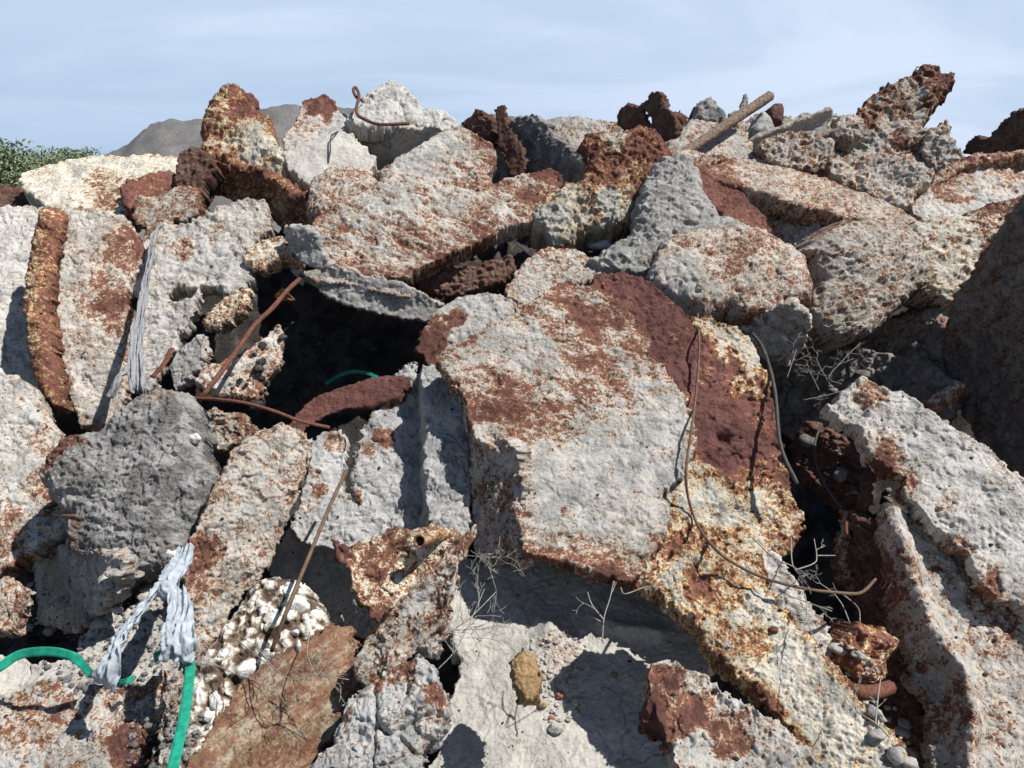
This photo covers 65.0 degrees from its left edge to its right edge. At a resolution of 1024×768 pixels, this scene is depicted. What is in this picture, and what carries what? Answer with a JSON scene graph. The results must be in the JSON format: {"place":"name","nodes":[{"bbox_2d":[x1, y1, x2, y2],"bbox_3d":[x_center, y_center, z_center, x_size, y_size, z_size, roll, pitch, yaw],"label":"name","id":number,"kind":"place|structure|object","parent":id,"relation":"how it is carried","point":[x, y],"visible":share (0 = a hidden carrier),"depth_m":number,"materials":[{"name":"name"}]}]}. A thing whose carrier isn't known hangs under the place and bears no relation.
{"place":"outdoors","nodes":[
{"label":"outdoors","id":0,"kind":"place"},
{"bbox_2d":[37,581,196,696],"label":"gravel","id":1,"kind":"structure","parent":0,"point":[88,687],"depth_m":2.71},
{"bbox_2d":[105,104,616,240],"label":"gravel hill","id":2,"kind":"structure","parent":0,"point":[172,137],"depth_m":11.58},
{"bbox_2d":[0,228,974,767],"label":"slag heap ground","id":3,"kind":"structure","parent":0,"point":[398,354],"depth_m":4.70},
{"bbox_2d":[0,184,29,206],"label":"slag slab","id":4,"kind":"object","parent":3,"relation":"on","point":[13,196],"depth_m":5.11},
{"bbox_2d":[0,204,45,400],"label":"slag slab","id":5,"kind":"object","parent":3,"relation":"on","point":[17,226],"depth_m":4.23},
{"bbox_2d":[0,655,120,697],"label":"slag slab","id":6,"kind":"object","parent":3,"relation":"on","point":[19,675],"depth_m":2.63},
{"bbox_2d":[30,543,138,633],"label":"slag slab","id":7,"kind":"object","parent":3,"relation":"on","point":[56,566],"depth_m":3.00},
{"bbox_2d":[0,368,67,578],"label":"slag slab","id":8,"kind":"object","parent":7,"relation":"on","point":[30,534],"depth_m":3.28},
{"bbox_2d":[0,669,183,767],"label":"slag slab","id":9,"kind":"object","parent":3,"relation":"on","point":[57,728],"depth_m":2.31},
{"bbox_2d":[0,647,92,677],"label":"plastic strap","id":10,"kind":"object","parent":9,"relation":"on","point":[78,660],"visible":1,"depth_m":2.23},
{"bbox_2d":[26,567,158,635],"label":"rubble","id":11,"kind":"object","parent":3,"relation":"on","point":[105,579],"visible":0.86,"depth_m":2.82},
{"bbox_2d":[0,576,33,638],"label":"slag slab","id":12,"kind":"object","parent":11,"relation":"on","point":[15,613],"depth_m":2.83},
{"bbox_2d":[18,154,177,232],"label":"slag slab","id":13,"kind":"object","parent":3,"relation":"on","point":[97,182],"depth_m":4.98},
{"bbox_2d":[119,170,176,220],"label":"slag slab","id":14,"kind":"object","parent":13,"relation":"on","point":[149,185],"depth_m":4.67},
{"bbox_2d":[56,205,145,431],"bbox_3d":[-2.087,-0.348,4.029,0.464,1.064,0.847,-3,14,-11],"label":"slag slab","id":15,"kind":"object","parent":3,"relation":"on","point":[103,258],"depth_m":3.97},
{"bbox_2d":[23,207,73,415],"bbox_3d":[-2.213,-0.363,3.829,0.206,0.922,0.779,-5,15,-20],"label":"slag rib","id":16,"kind":"object","parent":15,"relation":"attached to","point":[46,349],"visible":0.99,"depth_m":3.80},
{"bbox_2d":[39,387,219,587],"bbox_3d":[-1.409,0.398,3.058,0.637,0.712,0.683,-9,17,-33],"label":"slag rock","id":17,"kind":"object","parent":3,"relation":"on","point":[98,482],"visible":0.84,"depth_m":2.93,"materials":[{"name":"stone"}]},
{"bbox_2d":[194,396,329,428],"bbox_3d":[-1.003,0.115,3.162,0.607,0.103,0.073,3,14,13],"label":"rusty bar","id":18,"kind":"object","parent":17,"relation":"on","point":[266,409],"visible":0.93,"depth_m":3.13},
{"bbox_2d":[197,277,301,402],"bbox_3d":[-1.125,-0.210,3.525,0.066,0.437,0.768,5,15,19],"label":"steel rod","id":19,"kind":"object","parent":18,"relation":"on","point":[253,326],"visible":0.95,"depth_m":3.47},
{"bbox_2d":[90,542,196,691],"bbox_3d":[-1.101,0.677,2.428,0.277,0.196,0.578,-5,15,-20],"label":"white cloth","id":20,"kind":"object","parent":3,"relation":"on","point":[178,640],"visible":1,"depth_m":2.26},
{"bbox_2d":[153,651,194,767],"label":"plastic strap","id":21,"kind":"object","parent":20,"relation":"hanging from","point":[175,756],"visible":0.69,"depth_m":2.01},
{"bbox_2d":[122,699,210,767],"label":"gravel","id":22,"kind":"structure","parent":3,"relation":"on","point":[149,728],"depth_m":2.33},
{"bbox_2d":[168,334,212,391],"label":"slag slab","id":23,"kind":"object","parent":3,"relation":"on","point":[192,358],"depth_m":3.63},
{"bbox_2d":[174,146,225,211],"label":"slag rock","id":24,"kind":"object","parent":3,"relation":"on","point":[199,169],"visible":0.75,"depth_m":4.71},
{"bbox_2d":[131,185,207,230],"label":"slag slab","id":25,"kind":"object","parent":24,"relation":"on","point":[177,205],"depth_m":4.54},
{"bbox_2d":[131,197,274,392],"bbox_3d":[-1.591,-0.486,4.190,0.786,0.945,0.718,-7,15,-26],"label":"slag slab","id":26,"kind":"object","parent":3,"relation":"on","point":[217,244],"depth_m":4.14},
{"bbox_2d":[127,221,163,395],"bbox_3d":[-1.695,-0.389,3.718,0.094,0.667,1.129,-4,14,-16],"label":"frayed rag","id":27,"kind":"object","parent":26,"relation":"hanging from","point":[137,380],"visible":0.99,"depth_m":3.51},
{"bbox_2d":[105,363,130,398],"bbox_3d":[-1.613,-0.012,3.333,0.045,0.125,0.174,5,15,20],"label":"frayed rag","id":28,"kind":"object","parent":27,"relation":"attached to","point":[112,391],"visible":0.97,"depth_m":3.29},
{"bbox_2d":[243,236,304,277],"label":"slag slab","id":29,"kind":"object","parent":26,"relation":"on","point":[266,258],"depth_m":4.15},
{"bbox_2d":[283,224,335,272],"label":"slag slab","id":30,"kind":"object","parent":29,"relation":"on","point":[305,243],"depth_m":4.02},
{"bbox_2d":[150,577,332,767],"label":"slag rock","id":31,"kind":"object","parent":3,"relation":"on","point":[249,617],"visible":0.5,"depth_m":2.49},
{"bbox_2d":[236,658,257,678],"bbox_3d":[-0.800,0.872,2.441,0.038,0.070,0.077,12,18,40],"label":"white chip","id":32,"kind":"object","parent":31,"relation":"on","point":[249,666],"visible":0.75,"depth_m":2.42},
{"bbox_2d":[285,595,309,613],"bbox_3d":[-0.680,0.700,2.547,0.078,0.067,0.041,0,14,0],"label":"white chip","id":33,"kind":"object","parent":31,"relation":"on","point":[300,604],"visible":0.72,"depth_m":2.54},
{"bbox_2d":[200,83,308,228],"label":"slag rock","id":34,"kind":"object","parent":3,"relation":"on","point":[242,147],"visible":0.71,"depth_m":4.86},
{"bbox_2d":[282,94,356,150],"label":"slag slab","id":35,"kind":"object","parent":34,"relation":"on","point":[319,117],"depth_m":5.18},
{"bbox_2d":[186,625,364,767],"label":"slag slab","id":36,"kind":"object","parent":3,"relation":"on","point":[299,732],"depth_m":2.24,"materials":[{"name":"brown stone"}]},
{"bbox_2d":[195,624,316,691],"bbox_3d":[-0.720,0.765,2.209,0.380,0.094,0.136,9,16,31],"label":"dry twig","id":37,"kind":"object","parent":36,"relation":"on","point":[263,666],"visible":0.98,"depth_m":2.19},
{"bbox_2d":[236,633,348,712],"bbox_3d":[-0.608,0.775,2.200,0.187,0.208,0.448,-9,17,-33],"label":"dry twig","id":38,"kind":"object","parent":36,"relation":"on","point":[309,674],"visible":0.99,"depth_m":2.14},
{"bbox_2d":[269,469,348,652],"bbox_3d":[-0.643,0.558,2.689,0.060,0.322,0.720,2,14,8],"label":"steel rod","id":39,"kind":"object","parent":36,"relation":"on","point":[295,588],"visible":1,"depth_m":2.51,"materials":[{"name":"brown metal"}]},
{"bbox_2d":[217,307,400,415],"bbox_3d":[-1.282,-0.073,4.320,0.806,0.685,1.574,4,14,16],"label":"rubble","id":40,"kind":"object","parent":3,"relation":"on","point":[321,377],"visible":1,"depth_m":4.68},
{"bbox_2d":[194,324,284,402],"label":"slag slab","id":41,"kind":"object","parent":40,"relation":"on","point":[243,365],"depth_m":3.59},
{"bbox_2d":[268,527,392,638],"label":"slag slab","id":42,"kind":"object","parent":3,"relation":"on","point":[326,578],"depth_m":3.22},
{"bbox_2d":[290,429,392,552],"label":"slag slab","id":43,"kind":"object","parent":42,"relation":"on","point":[330,457],"depth_m":3.13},
{"bbox_2d":[291,265,444,322],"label":"slag slab","id":44,"kind":"object","parent":3,"relation":"on","point":[358,291],"depth_m":4.07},
{"bbox_2d":[307,126,562,286],"bbox_3d":[-0.455,-0.986,4.423,1.510,0.898,0.769,-10,17,-36],"label":"slag slab","id":45,"kind":"object","parent":44,"relation":"on","point":[438,202],"depth_m":4.36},
{"bbox_2d":[306,165,377,224],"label":"slag rock","id":46,"kind":"object","parent":45,"relation":"on","point":[330,187],"visible":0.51,"depth_m":4.52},
{"bbox_2d":[281,130,376,191],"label":"slag slab","id":47,"kind":"object","parent":46,"relation":"on","point":[307,162],"depth_m":4.81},
{"bbox_2d":[304,653,451,767],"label":"slag rock","id":48,"kind":"object","parent":3,"relation":"on","point":[382,728],"visible":1,"depth_m":2.07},
{"bbox_2d":[353,524,476,685],"bbox_3d":[-0.262,0.623,2.244,0.379,0.423,0.144,-6,15,-23],"label":"slag slab","id":49,"kind":"object","parent":48,"relation":"on","point":[405,629],"depth_m":2.23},
{"bbox_2d":[433,557,513,669],"bbox_3d":[-0.128,0.651,2.267,0.216,0.254,0.274,13,19,42],"label":"dry twig","id":50,"kind":"object","parent":48,"relation":"on","point":[467,628],"visible":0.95,"depth_m":2.26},
{"bbox_2d":[330,523,454,623],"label":"slag slab","id":51,"kind":"object","parent":3,"relation":"on","point":[392,558],"depth_m":2.82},
{"bbox_2d":[413,529,460,548],"bbox_3d":[-0.261,0.550,2.861,0.049,0.147,0.299,5,15,21],"label":"pipe stub","id":52,"kind":"object","parent":51,"relation":"on","point":[427,538],"visible":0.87,"depth_m":2.78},
{"bbox_2d":[343,80,458,170],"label":"slag rock","id":53,"kind":"object","parent":3,"relation":"on","point":[391,101],"visible":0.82,"depth_m":5.17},
{"bbox_2d":[352,86,409,125],"bbox_3d":[-0.876,-1.744,5.023,0.487,0.270,0.189,10,17,35],"label":"rebar hook","id":54,"kind":"object","parent":53,"relation":"on","point":[358,96],"visible":1,"depth_m":4.97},
{"bbox_2d":[348,362,473,545],"bbox_3d":[-0.411,0.289,3.322,0.529,0.696,0.710,0,14,0],"label":"slag rock","id":55,"kind":"object","parent":3,"relation":"on","point":[421,478],"visible":0.89,"depth_m":3.29,"materials":[{"name":"stone"}]},
{"bbox_2d":[289,375,411,431],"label":"slag slab","id":56,"kind":"object","parent":55,"relation":"on","point":[372,393],"visible":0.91,"depth_m":3.47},
{"bbox_2d":[416,616,452,659],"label":"slag rock","id":57,"kind":"object","parent":3,"relation":"on","point":[431,648],"visible":0.54,"depth_m":2.47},
{"bbox_2d":[412,254,516,299],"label":"slag slab","id":58,"kind":"object","parent":3,"relation":"on","point":[489,276],"depth_m":4.34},
{"bbox_2d":[527,628,590,733],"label":"gravel","id":59,"kind":"structure","parent":3,"relation":"on","point":[566,674],"depth_m":2.82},
{"bbox_2d":[428,557,711,767],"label":"slag slab","id":60,"kind":"object","parent":3,"relation":"on","point":[600,730],"depth_m":2.85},
{"bbox_2d":[468,540,524,624],"bbox_3d":[-0.041,0.580,2.471,0.171,0.227,0.210,-6,15,-22],"label":"dry twig","id":61,"kind":"object","parent":60,"relation":"on","point":[492,557],"visible":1,"depth_m":2.49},
{"bbox_2d":[508,650,542,707],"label":"slag rock","id":62,"kind":"object","parent":60,"relation":"on","point":[526,675],"visible":0.98,"depth_m":2.43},
{"bbox_2d":[545,115,624,148],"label":"slag slab","id":63,"kind":"object","parent":3,"relation":"on","point":[573,131],"depth_m":5.30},
{"bbox_2d":[587,154,746,280],"bbox_3d":[0.779,-0.820,4.259,0.878,0.790,0.707,-9,17,-33],"label":"slag rock","id":64,"kind":"object","parent":3,"relation":"on","point":[671,200],"visible":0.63,"depth_m":4.18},
{"bbox_2d":[504,247,600,305],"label":"slag slab","id":65,"kind":"object","parent":64,"relation":"on","point":[541,272],"depth_m":4.08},
{"bbox_2d":[529,124,670,251],"bbox_3d":[0.500,-1.071,4.607,0.932,0.808,0.576,-11,17,-37],"label":"slag rock","id":66,"kind":"object","parent":64,"relation":"on","point":[595,204],"visible":0.78,"depth_m":4.44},
{"bbox_2d":[489,113,585,183],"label":"slag slab","id":67,"kind":"object","parent":66,"relation":"on","point":[545,144],"depth_m":4.88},
{"bbox_2d":[461,109,498,148],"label":"slag rock","id":68,"kind":"object","parent":67,"relation":"on","point":[482,124],"visible":0.8,"depth_m":5.16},
{"bbox_2d":[494,105,529,176],"bbox_3d":[-0.008,-1.465,4.908,0.097,0.472,0.304,-12,18,-39],"label":"rusty strip","id":69,"kind":"object","parent":67,"relation":"on","point":[512,149],"visible":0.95,"depth_m":4.90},
{"bbox_2d":[670,149,728,165],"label":"slag slab","id":70,"kind":"object","parent":64,"relation":"on","point":[698,155],"depth_m":4.58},
{"bbox_2d":[681,91,773,150],"bbox_3d":[1.309,-1.581,4.898,0.875,0.444,0.066,-11,18,-38],"label":"wooden stick","id":71,"kind":"object","parent":70,"relation":"on","point":[737,117],"visible":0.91,"depth_m":4.89,"materials":[{"name":"brown wood"}]},
{"bbox_2d":[646,224,812,366],"bbox_3d":[1.040,-0.446,3.940,0.799,0.664,0.577,3,14,10],"label":"slag rock","id":72,"kind":"object","parent":3,"relation":"on","point":[731,271],"visible":0.81,"depth_m":3.74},
{"bbox_2d":[637,661,827,767],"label":"slag slab","id":73,"kind":"object","parent":3,"relation":"on","point":[699,720],"depth_m":2.02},
{"bbox_2d":[590,271,908,767],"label":"slag slab","id":74,"kind":"object","parent":3,"relation":"on","point":[798,701],"depth_m":2.92,"materials":[{"name":"stone"}]},
{"bbox_2d":[435,279,697,590],"bbox_3d":[0.257,0.161,3.137,0.861,1.042,0.966,-7,16,-27],"label":"slag slab","id":75,"kind":"object","parent":74,"relation":"on","point":[564,450],"depth_m":3.07,"materials":[{"name":"stone"}]},
{"bbox_2d":[751,333,798,484],"bbox_3d":[1.033,0.068,3.212,0.050,0.414,0.788,1,14,4],"label":"wire","id":76,"kind":"object","parent":74,"relation":"attached to","point":[783,454],"visible":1,"depth_m":3.10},
{"bbox_2d":[684,313,876,595],"bbox_3d":[0.914,0.183,3.077,0.570,0.691,1.482,0,14,0],"label":"wire","id":77,"kind":"object","parent":74,"relation":"on","point":[864,590],"visible":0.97,"depth_m":2.61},
{"bbox_2d":[752,537,836,664],"bbox_3d":[0.856,0.621,2.453,0.264,0.188,0.540,5,15,18],"label":"dry twig","id":78,"kind":"object","parent":74,"relation":"on","point":[800,576],"visible":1,"depth_m":2.43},
{"bbox_2d":[687,110,843,139],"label":"slag slab","id":79,"kind":"object","parent":3,"relation":"on","point":[742,126],"depth_m":5.38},
{"bbox_2d":[689,96,725,122],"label":"slag rock","id":80,"kind":"object","parent":79,"relation":"on","point":[708,109],"visible":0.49,"depth_m":5.28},
{"bbox_2d":[748,111,773,137],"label":"slag rock","id":81,"kind":"object","parent":79,"relation":"on","point":[761,121],"visible":0.6,"depth_m":5.13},
{"bbox_2d":[765,103,783,126],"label":"slag rock","id":82,"kind":"object","parent":79,"relation":"on","point":[775,112],"visible":0.66,"depth_m":5.25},
{"bbox_2d":[783,334,872,406],"bbox_3d":[1.363,-0.051,3.382,0.386,0.253,0.481,2,14,9],"label":"dry twig","id":83,"kind":"object","parent":3,"relation":"on","point":[847,354],"visible":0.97,"depth_m":3.40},
{"bbox_2d":[789,421,876,511],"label":"slag rock","id":84,"kind":"object","parent":3,"relation":"on","point":[829,442],"visible":0.92,"depth_m":3.58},
{"bbox_2d":[759,346,962,440],"bbox_3d":[1.748,0.085,4.356,0.304,0.597,1.217,-13,19,-43],"label":"slag slab","id":85,"kind":"object","parent":3,"relation":"on","point":[793,412],"depth_m":4.28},
{"bbox_2d":[795,219,926,355],"bbox_3d":[1.723,-0.517,4.268,0.806,0.708,0.697,-9,16,-32],"label":"slag rock","id":86,"kind":"object","parent":85,"relation":"on","point":[867,276],"visible":0.77,"depth_m":3.97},
{"bbox_2d":[764,215,888,246],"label":"slag slab","id":87,"kind":"structure","parent":86,"relation":"on","point":[793,233],"depth_m":4.51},
{"bbox_2d":[666,119,773,165],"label":"slag slab","id":88,"kind":"object","parent":87,"relation":"on","point":[730,143],"depth_m":4.96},
{"bbox_2d":[617,91,682,141],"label":"slag slab","id":89,"kind":"object","parent":88,"relation":"on","point":[665,123],"depth_m":5.11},
{"bbox_2d":[748,107,832,147],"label":"slag slab","id":90,"kind":"object","parent":88,"relation":"on","point":[818,122],"depth_m":4.95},
{"bbox_2d":[752,130,834,176],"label":"slag slab","id":91,"kind":"object","parent":88,"relation":"on","point":[810,151],"depth_m":4.81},
{"bbox_2d":[693,158,920,227],"bbox_3d":[1.636,-0.992,4.543,1.318,0.580,0.420,5,15,18],"label":"slag slab","id":92,"kind":"object","parent":87,"relation":"on","point":[784,194],"depth_m":4.47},
{"bbox_2d":[694,164,771,233],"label":"slag slab","id":93,"kind":"object","parent":92,"relation":"on","point":[734,203],"depth_m":4.41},
{"bbox_2d":[822,152,934,212],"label":"slag slab","id":94,"kind":"object","parent":92,"relation":"on","point":[902,181],"depth_m":4.58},
{"bbox_2d":[829,621,898,684],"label":"slag rock","id":95,"kind":"object","parent":3,"relation":"on","point":[878,645],"visible":0.78,"depth_m":2.42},
{"bbox_2d":[755,550,833,659],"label":"slag slab","id":96,"kind":"object","parent":95,"relation":"on","point":[779,571],"depth_m":2.58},
{"bbox_2d":[768,321,960,505],"bbox_3d":[1.583,0.280,3.944,0.872,1.064,1.588,10,17,36],"label":"rubble","id":97,"kind":"object","parent":3,"relation":"on","point":[807,441],"visible":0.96,"depth_m":4.18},
{"bbox_2d":[827,618,919,767],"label":"rubble","id":98,"kind":"object","parent":3,"relation":"on","point":[895,755],"visible":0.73,"depth_m":2.38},
{"bbox_2d":[823,672,889,737],"bbox_3d":[0.900,0.806,2.065,0.172,0.111,0.170,0,14,0],"label":"dry twig","id":99,"kind":"object","parent":98,"relation":"on","point":[877,705],"visible":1,"depth_m":2.06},
{"bbox_2d":[841,671,896,700],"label":"rock","id":100,"kind":"object","parent":98,"relation":"on","point":[864,692],"visible":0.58,"depth_m":2.37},
{"bbox_2d":[849,510,924,767],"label":"slag slab","id":101,"kind":"object","parent":3,"relation":"on","point":[865,566],"depth_m":2.79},
{"bbox_2d":[830,508,855,606],"bbox_3d":[1.236,0.650,2.954,0.122,0.364,0.190,-3,14,-12],"label":"slag rib","id":102,"kind":"object","parent":101,"relation":"attached to","point":[840,565],"visible":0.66,"depth_m":2.95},
{"bbox_2d":[824,64,965,162],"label":"slag slab","id":103,"kind":"object","parent":3,"relation":"on","point":[895,117],"depth_m":5.08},
{"bbox_2d":[827,114,866,152],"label":"slag rock","id":104,"kind":"object","parent":103,"relation":"on","point":[848,133],"visible":0.93,"depth_m":4.95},
{"bbox_2d":[918,119,960,173],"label":"slag slab","id":105,"kind":"object","parent":103,"relation":"on","point":[939,150],"depth_m":4.84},
{"bbox_2d":[922,380,968,416],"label":"slag slab","id":106,"kind":"object","parent":3,"relation":"on","point":[941,402],"depth_m":3.53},
{"bbox_2d":[873,506,1023,767],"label":"slag slab","id":107,"kind":"object","parent":3,"relation":"on","point":[943,683],"depth_m":2.56,"materials":[{"name":"stone"}]},
{"bbox_2d":[819,375,1023,619],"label":"slag slab","id":108,"kind":"object","parent":107,"relation":"on","point":[913,445],"depth_m":2.78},
{"bbox_2d":[907,159,1023,221],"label":"slag slab","id":109,"kind":"object","parent":3,"relation":"on","point":[961,193],"depth_m":4.60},
{"bbox_2d":[930,149,1023,185],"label":"slag slab","id":110,"kind":"object","parent":109,"relation":"on","point":[973,161],"depth_m":4.69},
{"bbox_2d":[942,194,1023,477],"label":"slag slab","id":111,"kind":"object","parent":3,"relation":"on","point":[983,344],"depth_m":3.74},
{"bbox_2d":[963,108,1023,154],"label":"slag slab","id":112,"kind":"structure","parent":3,"relation":"on","point":[1007,134],"depth_m":5.44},
{"bbox_2d":[2,275,1016,767],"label":"gravel","id":113,"kind":"structure","parent":0,"point":[536,589],"depth_m":2.66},
{"bbox_2d":[77,581,184,690],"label":"slag slab","id":114,"kind":"object","parent":113,"relation":"on","point":[97,643],"depth_m":2.75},
{"bbox_2d":[181,422,312,664],"bbox_3d":[-0.966,0.550,2.894,0.289,0.750,0.670,9,16,31],"label":"slag slab","id":115,"kind":"object","parent":114,"relation":"on","point":[278,455],"depth_m":2.84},
{"bbox_2d":[202,288,255,334],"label":"slag slab","id":116,"kind":"object","parent":113,"relation":"on","point":[227,315],"depth_m":3.92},
{"bbox_2d":[208,407,258,456],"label":"slag slab","id":117,"kind":"object","parent":113,"relation":"on","point":[228,427],"depth_m":3.48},
{"bbox_2d":[414,292,517,365],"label":"slag slab","id":118,"kind":"object","parent":113,"relation":"on","point":[442,331],"depth_m":3.79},
{"bbox_2d":[844,306,948,370],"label":"slag slab","id":119,"kind":"object","parent":113,"relation":"on","point":[907,329],"depth_m":4.26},
{"bbox_2d":[903,195,1022,311],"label":"slag rock","id":120,"kind":"object","parent":119,"relation":"on","point":[953,247],"visible":0.52,"depth_m":4.20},
{"bbox_2d":[0,0,1023,159],"label":"sky","id":121,"kind":"structure","parent":0,"point":[75,74],"materials":[{"name":"blue"}]},
{"label":"ground","id":122,"kind":"structure","parent":0,"visible":0},
{"bbox_2d":[0,137,55,187],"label":"bush","id":123,"kind":"object","parent":122,"relation":"on","point":[17,165],"visible":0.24,"depth_m":25.71,"materials":[{"name":"green plant"}]},
{"bbox_2d":[15,145,76,167],"bbox_3d":[-17.137,-6.610,29.407,4.014,4.124,3.262,11,18,38],"label":"bush","id":124,"kind":"object","parent":122,"relation":"on","point":[48,158],"visible":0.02,"depth_m":28.77,"materials":[{"name":"green plant"}]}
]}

